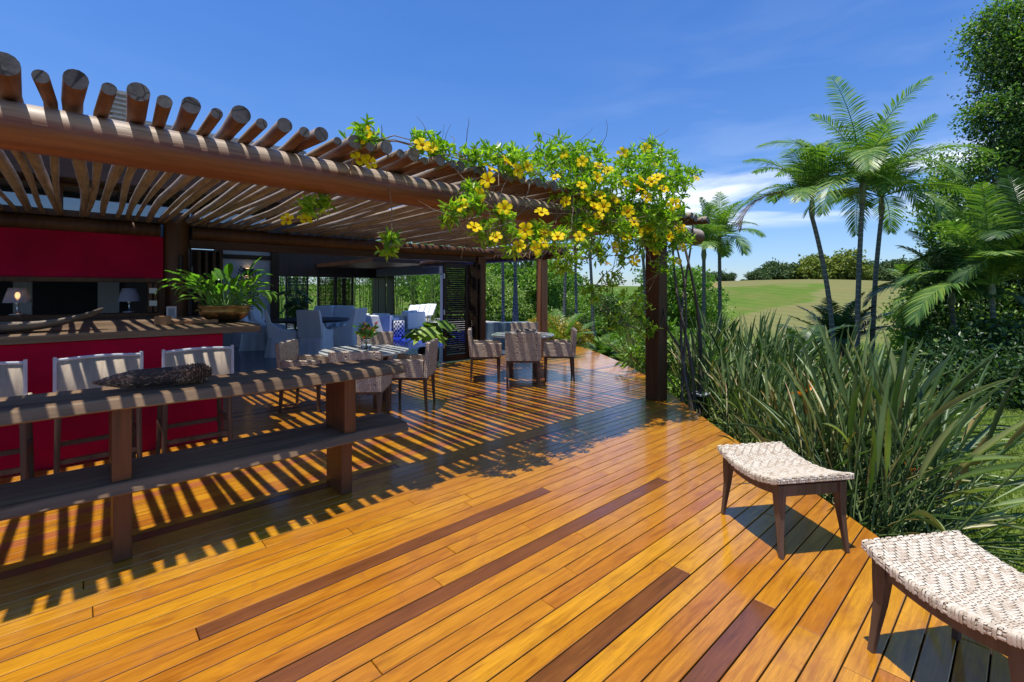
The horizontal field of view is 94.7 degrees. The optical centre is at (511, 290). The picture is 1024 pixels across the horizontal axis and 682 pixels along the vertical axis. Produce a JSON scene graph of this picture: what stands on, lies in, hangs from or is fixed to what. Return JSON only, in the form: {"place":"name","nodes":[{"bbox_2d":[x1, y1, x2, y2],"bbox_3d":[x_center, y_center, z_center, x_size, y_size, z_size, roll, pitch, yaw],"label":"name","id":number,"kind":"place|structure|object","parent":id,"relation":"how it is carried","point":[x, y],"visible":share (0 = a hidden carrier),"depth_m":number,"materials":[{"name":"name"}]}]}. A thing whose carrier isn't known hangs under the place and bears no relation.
{"place":"outdoors","nodes":[
{"label":"outdoors","id":0,"kind":"place"},
{"bbox_2d":[234,326,504,372],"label":"interior floor","id":1,"kind":"structure","parent":0,"point":[246,361],"depth_m":10.27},
{"bbox_2d":[0,90,493,345],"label":"house","id":2,"kind":"structure","parent":1,"relation":"on","point":[70,261],"depth_m":6.84,"materials":[{"name":"paint"}]},
{"bbox_2d":[2,288,32,314],"bbox_3d":[-6.020,0.132,5.741,0.260,0.330,0.260,0,0,-42],"label":"table lamp","id":3,"kind":"object","parent":2,"relation":"in","point":[17,296],"visible":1,"depth_m":5.68,"materials":[{"name":"fabric"}]},
{"bbox_2d":[0,276,164,320],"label":"window frame","id":4,"kind":"structure","parent":2,"relation":"in","point":[160,293],"depth_m":6.05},
{"bbox_2d":[117,288,140,312],"bbox_3d":[-5.226,0.132,6.442,0.260,0.330,0.260,0,0,-42],"label":"table lamp","id":5,"kind":"object","parent":2,"relation":"in","point":[129,295],"visible":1,"depth_m":6.37,"materials":[{"name":"fabric"}]},
{"bbox_2d":[191,250,200,315],"bbox_3d":[-4.543,0.455,6.778,0.252,2.050,0.052,0,0,39],"label":"folding door","id":6,"kind":"structure","parent":2,"relation":"attached to","point":[196,263],"depth_m":6.72,"materials":[{"name":"metal"}]},
{"bbox_2d":[201,251,207,304],"bbox_3d":[-4.481,0.455,6.835,0.252,2.050,0.052,0,0,38],"label":"folding door","id":7,"kind":"structure","parent":2,"relation":"attached to","point":[204,262],"depth_m":6.77,"materials":[{"name":"metal"}]},
{"bbox_2d":[443,263,468,361],"bbox_3d":[-1.189,0.455,9.976,0.632,2.050,0.052,0,0,-39],"label":"folding door","id":8,"kind":"structure","parent":2,"relation":"attached to","point":[459,275],"depth_m":9.99,"materials":[{"name":"metal"}]},
{"bbox_2d":[469,264,476,359],"bbox_3d":[-0.854,0.455,10.159,0.252,2.050,0.052,0,0,38],"label":"folding door","id":9,"kind":"structure","parent":2,"relation":"attached to","point":[472,293],"depth_m":10.14,"materials":[{"name":"wood"}]},
{"bbox_2d":[472,264,480,339],"bbox_3d":[-0.775,0.455,10.230,0.252,2.050,0.052,0,0,39],"label":"folding door","id":10,"kind":"structure","parent":2,"relation":"attached to","point":[479,301],"depth_m":10.17,"materials":[{"name":"wood"}]},
{"bbox_2d":[239,316,267,350],"bbox_3d":[-6.521,0.965,11.993,0.728,1.060,0.644,0,0,-20],"label":"slipcovered chair","id":11,"kind":"object","parent":1,"relation":"on","point":[254,341],"visible":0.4,"depth_m":11.72,"materials":[{"name":"fabric"}]},
{"bbox_2d":[250,307,285,328],"bbox_3d":[-6.501,0.965,12.602,0.728,1.060,0.643,0,0,5],"label":"slipcovered chair","id":12,"kind":"object","parent":1,"relation":"on","point":[256,315],"visible":0.16,"depth_m":12.53,"materials":[{"name":"fabric"}]},
{"bbox_2d":[263,309,296,357],"bbox_3d":[-5.301,0.965,10.840,0.728,1.060,0.644,0,0,-28],"label":"slipcovered chair","id":13,"kind":"object","parent":1,"relation":"on","point":[275,334],"visible":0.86,"depth_m":10.51,"materials":[{"name":"fabric"}]},
{"bbox_2d":[279,290,315,338],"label":"potted plant","id":14,"kind":"object","parent":1,"relation":"on","point":[295,303],"visible":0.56,"depth_m":14.09,"materials":[{"name":"green plant"}]},
{"bbox_2d":[264,317,348,323],"bbox_3d":[-5.227,1.115,12.100,2.000,0.770,2.000,0,0,-42],"label":"dining table","id":15,"kind":"object","parent":1,"relation":"on","point":[294,320],"visible":0.38,"depth_m":11.71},
{"bbox_2d":[296,310,333,354],"bbox_3d":[-4.557,0.965,10.929,0.644,1.060,0.728,0,0,4],"label":"slipcovered chair","id":16,"kind":"object","parent":1,"relation":"on","point":[314,336],"visible":0.9,"depth_m":10.63,"materials":[{"name":"fabric"}]},
{"bbox_2d":[326,306,353,328],"bbox_3d":[-4.875,0.965,13.321,0.644,1.060,0.727,0,0,10],"label":"slipcovered chair","id":17,"kind":"object","parent":1,"relation":"on","point":[344,311],"visible":0.31,"depth_m":13.54,"materials":[{"name":"fabric"}]},
{"bbox_2d":[331,308,366,346],"bbox_3d":[-4.114,0.965,11.895,0.728,1.060,0.644,0,0,15],"label":"slipcovered chair","id":18,"kind":"object","parent":1,"relation":"on","point":[345,335],"visible":0.73,"depth_m":11.62,"materials":[{"name":"fabric"}]},
{"bbox_2d":[365,313,398,331],"bbox_3d":[-4.755,1.113,15.985,1.620,0.695,0.890,0,0,3],"label":"sofa","id":19,"kind":"object","parent":1,"relation":"on","point":[385,322],"visible":0.37,"depth_m":15.52,"materials":[{"name":"fabric"}]},
{"bbox_2d":[393,310,424,329],"bbox_3d":[-4.001,1.113,18.192,0.890,0.695,1.000,0,0,30],"label":"sofa","id":20,"kind":"object","parent":1,"relation":"on","point":[413,319],"visible":0.81,"depth_m":17.82,"materials":[{"name":"fabric"}]},
{"bbox_2d":[398,320,458,361],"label":"potted plant","id":21,"kind":"object","parent":1,"relation":"on","point":[427,331],"visible":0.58,"depth_m":9.36,"materials":[{"name":"green plant"}]},
{"bbox_2d":[486,321,527,349],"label":"pool wall","id":22,"kind":"structure","parent":1,"relation":"on","point":[493,327],"depth_m":12.34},
{"bbox_2d":[425,316,495,327],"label":"pool terrace","id":23,"kind":"structure","parent":0,"point":[435,321],"depth_m":23.05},
{"bbox_2d":[279,276,358,317],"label":"bamboo hedge","id":24,"kind":"object","parent":23,"relation":"on","point":[311,290],"visible":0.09,"depth_m":24.84,"materials":[{"name":"plant"}]},
{"bbox_2d":[330,240,396,314],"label":"bamboo hedge","id":25,"kind":"object","parent":23,"relation":"on","point":[360,295],"visible":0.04,"depth_m":26.86,"materials":[{"name":"plant"}]},
{"bbox_2d":[360,240,441,317],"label":"bamboo hedge","id":26,"kind":"object","parent":23,"relation":"on","point":[404,281],"visible":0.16,"depth_m":25.87,"materials":[{"name":"plant"}]},
{"bbox_2d":[416,243,488,320],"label":"bamboo hedge","id":27,"kind":"object","parent":23,"relation":"on","point":[431,284],"visible":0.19,"depth_m":23.79,"materials":[{"name":"plant"}]},
{"bbox_2d":[393,332,595,348],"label":"pool water","id":28,"kind":"structure","parent":0,"point":[404,343],"depth_m":13.55,"materials":[{"name":"blue liquid"}]},
{"bbox_2d":[0,0,1020,285],"label":"sky","id":29,"kind":"structure","parent":0,"point":[727,79],"materials":[{"name":"blue"}]},
{"bbox_2d":[279,279,1023,572],"bbox_3d":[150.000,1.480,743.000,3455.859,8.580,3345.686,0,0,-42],"label":"ground","id":30,"kind":"structure","parent":0,"point":[751,298],"depth_m":80.98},
{"bbox_2d":[415,266,507,317],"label":"broadleaf tree","id":31,"kind":"object","parent":30,"relation":"on","point":[489,278],"visible":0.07,"depth_m":26.33,"materials":[{"name":"green plant"}]},
{"bbox_2d":[437,247,527,306],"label":"broadleaf tree","id":32,"kind":"object","parent":30,"relation":"on","point":[496,269],"visible":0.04,"depth_m":28.96,"materials":[{"name":"green plant"}]},
{"bbox_2d":[280,113,704,414],"bbox_3d":[0.752,-0.099,4.863,5.658,3.913,1.304,0,0,-42],"label":"flowering vine","id":33,"kind":"object","parent":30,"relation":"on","point":[574,163],"visible":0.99,"depth_m":4.71,"materials":[{"name":"green plant"}]},
{"bbox_2d":[486,277,535,321],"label":"broadleaf tree","id":34,"kind":"object","parent":30,"relation":"on","point":[494,310],"visible":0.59,"depth_m":25.68,"materials":[{"name":"green plant"}]},
{"bbox_2d":[490,261,570,320],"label":"broadleaf tree","id":35,"kind":"object","parent":30,"relation":"on","point":[554,287],"visible":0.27,"depth_m":27.44,"materials":[{"name":"green plant"}]},
{"bbox_2d":[83,586,991,681],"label":"deck base","id":36,"kind":"object","parent":30,"relation":"on","point":[916,666],"depth_m":1.95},
{"bbox_2d":[0,346,1010,681],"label":"deck","id":37,"kind":"structure","parent":36,"relation":"on","point":[558,524],"depth_m":2.57,"materials":[{"name":"brown wood"}]},
{"bbox_2d":[0,359,34,480],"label":"bar stool","id":38,"kind":"object","parent":37,"relation":"on","point":[13,378],"visible":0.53,"depth_m":3.35,"materials":[{"name":"white wood"}]},
{"bbox_2d":[53,351,142,473],"bbox_3d":[-3.335,0.995,3.804,0.526,1.012,0.496,0,0,-44],"label":"bar stool","id":39,"kind":"object","parent":37,"relation":"on","point":[77,372],"visible":0.55,"depth_m":3.61,"materials":[{"name":"white wood"}]},
{"bbox_2d":[0,316,260,476],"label":"bar counter","id":40,"kind":"object","parent":37,"relation":"on","point":[40,349],"visible":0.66,"depth_m":4.21,"materials":[{"name":"paint"}]},
{"bbox_2d":[0,307,102,332],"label":"boat dish","id":41,"kind":"object","parent":40,"relation":"on","point":[7,327],"visible":1,"depth_m":4.11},
{"bbox_2d":[154,316,217,324],"bbox_3d":[-3.486,0.310,5.064,0.570,0.092,0.080,0,0,-42],"label":"wooden stand","id":42,"kind":"object","parent":40,"relation":"on","point":[162,320],"visible":1,"depth_m":4.96,"materials":[{"name":"brown wood"}]},
{"bbox_2d":[155,256,277,321],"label":"potted plant","id":43,"kind":"object","parent":40,"relation":"on","point":[222,311],"visible":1,"depth_m":5.36,"materials":[{"name":"green plant"}]},
{"bbox_2d":[156,345,233,453],"bbox_3d":[-2.866,0.995,4.260,0.526,1.012,0.496,0,0,-42],"label":"bar stool","id":44,"kind":"object","parent":37,"relation":"on","point":[219,360],"visible":0.51,"depth_m":4.17,"materials":[{"name":"white wood"}]},
{"bbox_2d":[0,358,408,562],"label":"console table","id":45,"kind":"object","parent":37,"relation":"on","point":[120,477],"visible":0.98,"depth_m":2.77,"materials":[{"name":"brown wood"}]},
{"bbox_2d":[92,362,211,388],"bbox_3d":[-2.103,0.512,2.784,0.568,0.132,0.140,0,0,-42],"label":"seed spike","id":46,"kind":"object","parent":45,"relation":"on","point":[195,373],"visible":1,"depth_m":2.77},
{"bbox_2d":[275,339,327,412],"bbox_3d":[-2.632,1.073,6.049,0.556,0.855,0.560,0,0,-2],"label":"rattan armchair","id":47,"kind":"object","parent":37,"relation":"on","point":[287,354],"visible":0.45,"depth_m":5.82,"materials":[{"name":"beige wicker"}]},
{"bbox_2d":[0,51,709,401],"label":"pergola","id":48,"kind":"object","parent":37,"relation":"on","point":[133,143],"visible":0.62,"depth_m":3.57,"materials":[{"name":"brown wood"}]},
{"bbox_2d":[328,351,391,414],"bbox_3d":[-1.677,1.073,5.262,0.560,0.855,0.556,0,0,-3],"label":"rattan armchair","id":49,"kind":"object","parent":37,"relation":"on","point":[378,386],"visible":0.42,"depth_m":5.02,"materials":[{"name":"beige wicker"}]},
{"bbox_2d":[319,345,408,408],"bbox_3d":[-1.941,1.139,6.220,1.130,0.722,1.130,0,0,0],"label":"round table","id":50,"kind":"object","parent":37,"relation":"on","point":[388,350],"visible":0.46,"depth_m":6.23,"materials":[{"name":"stone"}]},
{"bbox_2d":[352,322,378,349],"bbox_3d":[-1.925,0.591,6.220,0.366,0.363,0.396,0,0,9],"label":"vase","id":51,"kind":"object","parent":50,"relation":"on","point":[364,333],"visible":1,"depth_m":6.19,"materials":[{"name":"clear glass"}]},
{"bbox_2d":[357,331,392,358],"bbox_3d":[-2.142,1.073,7.168,0.560,0.855,0.556,0,0,-2],"label":"rattan armchair","id":52,"kind":"object","parent":37,"relation":"on","point":[382,338],"visible":0.22,"depth_m":7.39,"materials":[{"name":"beige wicker"}]},
{"bbox_2d":[387,338,437,410],"bbox_3d":[-1.282,1.073,6.119,0.556,0.855,0.559,0,0,2],"label":"rattan armchair","id":53,"kind":"object","parent":37,"relation":"on","point":[420,367],"visible":0.85,"depth_m":5.86,"materials":[{"name":"beige wicker"}]},
{"bbox_2d":[468,328,501,382],"bbox_3d":[-0.464,1.073,7.949,0.556,0.855,0.559,0,0,-4],"label":"rattan armchair","id":54,"kind":"object","parent":37,"relation":"on","point":[485,349],"visible":1,"depth_m":7.68,"materials":[{"name":"beige wicker"}]},
{"bbox_2d":[408,244,573,357],"bbox_3d":[-1.052,0.248,12.057,1.263,2.504,5.800,0,0,-42],"label":"pergola","id":55,"kind":"object","parent":37,"relation":"on","point":[542,292],"visible":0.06,"depth_m":10.60,"materials":[{"name":"brown wood"}]},
{"bbox_2d":[491,331,553,376],"bbox_3d":[0.193,1.139,8.450,1.130,0.722,1.130,0,0,0],"label":"round table","id":56,"kind":"object","parent":37,"relation":"on","point":[502,335],"visible":0.38,"depth_m":8.21,"materials":[{"name":"stone"}]},
{"bbox_2d":[505,332,540,387],"bbox_3d":[0.172,1.073,7.502,0.560,0.855,0.556,0,0,0],"label":"rattan armchair","id":57,"kind":"object","parent":37,"relation":"on","point":[522,347],"visible":1,"depth_m":7.24,"materials":[{"name":"wicker"}]},
{"bbox_2d":[543,327,576,381],"bbox_3d":[0.807,1.073,8.019,0.556,0.855,0.559,0,0,3],"label":"rattan armchair","id":58,"kind":"object","parent":37,"relation":"on","point":[559,348],"visible":1,"depth_m":7.75,"materials":[{"name":"wicker"}]},
{"bbox_2d":[717,441,853,559],"bbox_3d":[1.669,1.269,2.936,0.490,0.462,0.582,0,0,-9],"label":"woven stool","id":59,"kind":"object","parent":37,"relation":"on","point":[780,471],"visible":1,"depth_m":2.79,"materials":[{"name":"wicker"}]},
{"bbox_2d":[861,530,1023,681],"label":"woven stool","id":60,"kind":"object","parent":37,"relation":"on","point":[958,582],"visible":1,"depth_m":1.79,"materials":[{"name":"wicker"}]},
{"bbox_2d":[524,315,594,348],"bbox_3d":[1.175,1.273,14.195,2.907,1.115,2.493,0,0,0],"label":"flower bed","id":61,"kind":"object","parent":30,"relation":"on","point":[584,338],"visible":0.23,"depth_m":13.65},
{"bbox_2d":[520,259,598,302],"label":"broadleaf tree","id":62,"kind":"object","parent":30,"relation":"on","point":[570,280],"visible":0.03,"depth_m":33.85,"materials":[{"name":"green plant"}]},
{"bbox_2d":[548,291,607,335],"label":"broadleaf tree","id":63,"kind":"object","parent":30,"relation":"on","point":[582,305],"visible":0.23,"depth_m":28.34,"materials":[{"name":"green plant"}]},
{"bbox_2d":[548,309,616,357],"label":"palm","id":64,"kind":"object","parent":30,"relation":"on","point":[571,323],"visible":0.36,"depth_m":13.39,"materials":[{"name":"green plant"}]},
{"bbox_2d":[565,236,607,336],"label":"slender palm","id":65,"kind":"object","parent":30,"relation":"on","point":[592,307],"visible":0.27,"depth_m":15.46,"materials":[{"name":"green plant"}]},
{"bbox_2d":[586,333,621,356],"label":"palm","id":66,"kind":"object","parent":30,"relation":"on","point":[603,346],"visible":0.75,"depth_m":12.46,"materials":[{"name":"green plant"}]},
{"bbox_2d":[590,294,637,343],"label":"broadleaf tree","id":67,"kind":"object","parent":30,"relation":"on","point":[611,309],"visible":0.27,"depth_m":29.31,"materials":[{"name":"green plant"}]},
{"bbox_2d":[607,322,644,370],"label":"strelitzia","id":68,"kind":"object","parent":30,"relation":"on","point":[630,339],"visible":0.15,"depth_m":10.72,"materials":[{"name":"green plant"}]},
{"bbox_2d":[615,298,642,334],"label":"broadleaf tree","id":69,"kind":"object","parent":30,"relation":"on","point":[626,316],"visible":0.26,"depth_m":29.41,"materials":[{"name":"green plant"}]},
{"bbox_2d":[588,326,722,355],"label":"ground cover","id":70,"kind":"object","parent":30,"relation":"on","point":[614,336],"visible":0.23,"depth_m":13.68,"materials":[{"name":"green plant"}]},
{"bbox_2d":[614,316,712,372],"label":"shrub","id":71,"kind":"object","parent":30,"relation":"on","point":[640,350],"visible":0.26,"depth_m":8.68,"materials":[{"name":"green plant"}]},
{"bbox_2d":[630,262,735,330],"bbox_3d":[10.085,1.308,28.252,5.783,6.370,5.451,0,0,3],"label":"broadleaf tree","id":72,"kind":"object","parent":30,"relation":"on","point":[674,313],"visible":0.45,"depth_m":27.50,"materials":[{"name":"green plant"}]},
{"bbox_2d":[668,196,739,328],"bbox_3d":[6.074,-0.362,15.192,2.430,5.324,2.326,0,0,8],"label":"palm tree","id":73,"kind":"object","parent":30,"relation":"on","point":[709,242],"visible":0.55,"depth_m":15.13,"materials":[{"name":"green plant"}]},
{"bbox_2d":[667,328,755,410],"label":"strelitzia","id":74,"kind":"object","parent":30,"relation":"on","point":[679,364],"visible":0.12,"depth_m":7.82,"materials":[{"name":"green plant"}]},
{"bbox_2d":[642,316,787,424],"bbox_3d":[3.210,1.417,6.749,2.241,2.120,2.173,0,0,39],"label":"strelitzia","id":75,"kind":"object","parent":30,"relation":"on","point":[725,352],"visible":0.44,"depth_m":6.75,"materials":[{"name":"green plant"}]},
{"bbox_2d":[687,191,765,333],"bbox_3d":[6.899,-0.575,16.027,3.025,5.750,2.767,0,0,-42],"label":"palm tree","id":76,"kind":"object","parent":30,"relation":"on","point":[720,217],"visible":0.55,"depth_m":15.81,"materials":[{"name":"green plant"}]},
{"bbox_2d":[673,307,784,357],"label":"strelitzia","id":77,"kind":"object","parent":30,"relation":"on","point":[723,326],"visible":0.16,"depth_m":9.21,"materials":[{"name":"green plant"}]},
{"bbox_2d":[681,346,824,450],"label":"strelitzia","id":78,"kind":"object","parent":30,"relation":"on","point":[733,377],"visible":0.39,"depth_m":5.94,"materials":[{"name":"green plant"}]},
{"bbox_2d":[667,356,851,396],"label":"ground cover","id":79,"kind":"object","parent":30,"relation":"on","point":[676,383],"visible":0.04,"depth_m":8.01,"materials":[{"name":"green plant"}]},
{"bbox_2d":[702,309,831,384],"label":"strelitzia","id":80,"kind":"object","parent":30,"relation":"on","point":[762,336],"visible":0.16,"depth_m":7.90,"materials":[{"name":"green plant"}]},
{"bbox_2d":[679,349,860,459],"bbox_3d":[2.951,1.562,5.207,1.908,1.747,2.108,0,0,39],"label":"strelitzia","id":81,"kind":"object","parent":30,"relation":"on","point":[738,395],"visible":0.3,"depth_m":5.31,"materials":[{"name":"green plant"}]},
{"bbox_2d":[689,308,851,411],"bbox_3d":[4.021,1.281,7.307,2.418,2.041,2.602,0,0,-25],"label":"strelitzia","id":82,"kind":"object","parent":30,"relation":"on","point":[765,341],"visible":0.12,"depth_m":7.23,"materials":[{"name":"green plant"}]},
{"bbox_2d":[760,257,801,279],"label":"hill tree","id":83,"kind":"object","parent":30,"relation":"on","point":[778,271],"visible":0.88,"depth_m":131.23,"materials":[{"name":"green plant"}]},
{"bbox_2d":[714,324,862,417],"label":"strelitzia","id":84,"kind":"object","parent":30,"relation":"on","point":[782,357],"visible":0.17,"depth_m":6.44,"materials":[{"name":"green plant"}]},
{"bbox_2d":[731,138,897,346],"bbox_3d":[6.671,-0.787,10.595,2.981,5.476,3.195,0,0,-42],"label":"palm tree","id":85,"kind":"object","parent":30,"relation":"on","point":[812,171],"visible":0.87,"depth_m":10.46,"materials":[{"name":"green plant"}]},
{"bbox_2d":[774,324,854,358],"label":"palm","id":86,"kind":"object","parent":30,"relation":"on","point":[808,334],"visible":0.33,"depth_m":9.00,"materials":[{"name":"green plant"}]},
{"bbox_2d":[719,363,933,496],"bbox_3d":[2.848,1.551,4.542,1.640,1.733,2.404,0,0,22],"label":"strelitzia","id":87,"kind":"object","parent":30,"relation":"on","point":[780,402],"visible":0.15,"depth_m":4.64,"materials":[{"name":"green plant"}]},
{"bbox_2d":[750,343,906,448],"bbox_3d":[3.849,1.401,5.626,1.896,1.601,2.041,0,0,-12],"label":"strelitzia","id":88,"kind":"object","parent":30,"relation":"on","point":[845,378],"visible":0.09,"depth_m":5.62,"materials":[{"name":"green plant"}]},
{"bbox_2d":[791,247,871,279],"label":"hill tree","id":89,"kind":"object","parent":30,"relation":"on","point":[840,266],"visible":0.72,"depth_m":124.19,"materials":[{"name":"green plant"}]},
{"bbox_2d":[788,292,901,356],"bbox_3d":[8.067,1.211,11.440,2.299,2.378,2.362,0,0,-23],"label":"palm","id":90,"kind":"object","parent":30,"relation":"on","point":[845,318],"visible":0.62,"depth_m":11.27,"materials":[{"name":"green plant"}]},
{"bbox_2d":[732,359,980,541],"bbox_3d":[3.010,1.480,4.029,1.905,1.802,1.847,0,0,34],"label":"strelitzia","id":91,"kind":"object","parent":30,"relation":"on","point":[815,438],"visible":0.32,"depth_m":4.01,"materials":[{"name":"green plant"}]},
{"bbox_2d":[782,322,931,412],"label":"strelitzia","id":92,"kind":"object","parent":30,"relation":"on","point":[850,345],"visible":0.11,"depth_m":7.00,"materials":[{"name":"green plant"}]},
{"bbox_2d":[723,316,1023,567],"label":"strelitzia","id":93,"kind":"object","parent":30,"relation":"on","point":[886,420],"visible":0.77,"depth_m":3.40,"materials":[{"name":"green plant"}]},
{"bbox_2d":[755,75,994,354],"bbox_3d":[7.473,-1.195,10.497,3.446,6.291,4.114,0,0,-9],"label":"palm tree","id":94,"kind":"object","parent":30,"relation":"on","point":[869,156],"visible":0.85,"depth_m":9.90,"materials":[{"name":"green plant"}]},
{"bbox_2d":[803,113,975,355],"bbox_3d":[8.794,-1.030,11.133,3.069,5.962,2.914,0,0,-22],"label":"palm tree","id":95,"kind":"object","parent":30,"relation":"on","point":[883,188],"visible":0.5,"depth_m":10.73,"materials":[{"name":"green plant"}]},
{"bbox_2d":[769,345,1023,493],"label":"strelitzia","id":96,"kind":"object","parent":30,"relation":"on","point":[959,438],"visible":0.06,"depth_m":4.52,"materials":[{"name":"green plant"}]},
{"bbox_2d":[783,361,1019,521],"bbox_3d":[3.572,1.412,4.420,1.849,1.561,1.990,0,0,-3],"label":"strelitzia","id":97,"kind":"object","parent":30,"relation":"on","point":[950,442],"visible":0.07,"depth_m":4.15,"materials":[{"name":"green plant"}]},
{"bbox_2d":[879,257,930,356],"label":"areca palm","id":98,"kind":"object","parent":30,"relation":"on","point":[898,275],"visible":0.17,"depth_m":12.90,"materials":[{"name":"green plant"}]},
{"bbox_2d":[876,257,943,354],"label":"tree","id":99,"kind":"object","parent":30,"relation":"on","point":[896,340],"visible":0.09,"depth_m":13.59,"materials":[{"name":"green plant"}]},
{"bbox_2d":[817,346,1023,448],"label":"strelitzia","id":100,"kind":"object","parent":30,"relation":"on","point":[926,395],"visible":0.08,"depth_m":5.64,"materials":[{"name":"green plant"}]},
{"bbox_2d":[862,227,1023,338],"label":"areca palm","id":101,"kind":"object","parent":30,"relation":"on","point":[941,261],"visible":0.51,"depth_m":9.35,"materials":[{"name":"green plant"}]},
{"bbox_2d":[901,139,985,253],"bbox_3d":[14.480,-1.142,14.982,3.901,7.287,2.324,0,0,1],"label":"tree","id":102,"kind":"object","parent":30,"relation":"on","point":[921,215],"visible":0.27,"depth_m":14.93,"materials":[{"name":"green plant"}]},
{"bbox_2d":[886,199,1023,355],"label":"tree","id":103,"kind":"object","parent":30,"relation":"on","point":[1012,285],"visible":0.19,"depth_m":10.99,"materials":[{"name":"green plant"}]},
{"bbox_2d":[890,181,1023,331],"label":"areca palm","id":104,"kind":"object","parent":30,"relation":"on","point":[991,271],"visible":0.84,"depth_m":8.22,"materials":[{"name":"green plant"}]},
{"bbox_2d":[891,294,1023,410],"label":"shrub","id":105,"kind":"object","parent":30,"relation":"on","point":[981,340],"visible":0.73,"depth_m":7.74,"materials":[{"name":"green plant"}]},
{"bbox_2d":[900,166,1023,285],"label":"areca palm","id":106,"kind":"object","parent":30,"relation":"on","point":[963,275],"visible":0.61,"depth_m":8.19,"materials":[{"name":"green plant"}]},
{"bbox_2d":[939,0,1023,227],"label":"tree","id":107,"kind":"object","parent":30,"relation":"on","point":[1000,52],"visible":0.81,"depth_m":12.01,"materials":[{"name":"green plant"}]},
{"bbox_2d":[743,397,1023,572],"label":"grass","id":108,"kind":"structure","parent":0,"point":[1007,531],"depth_m":4.07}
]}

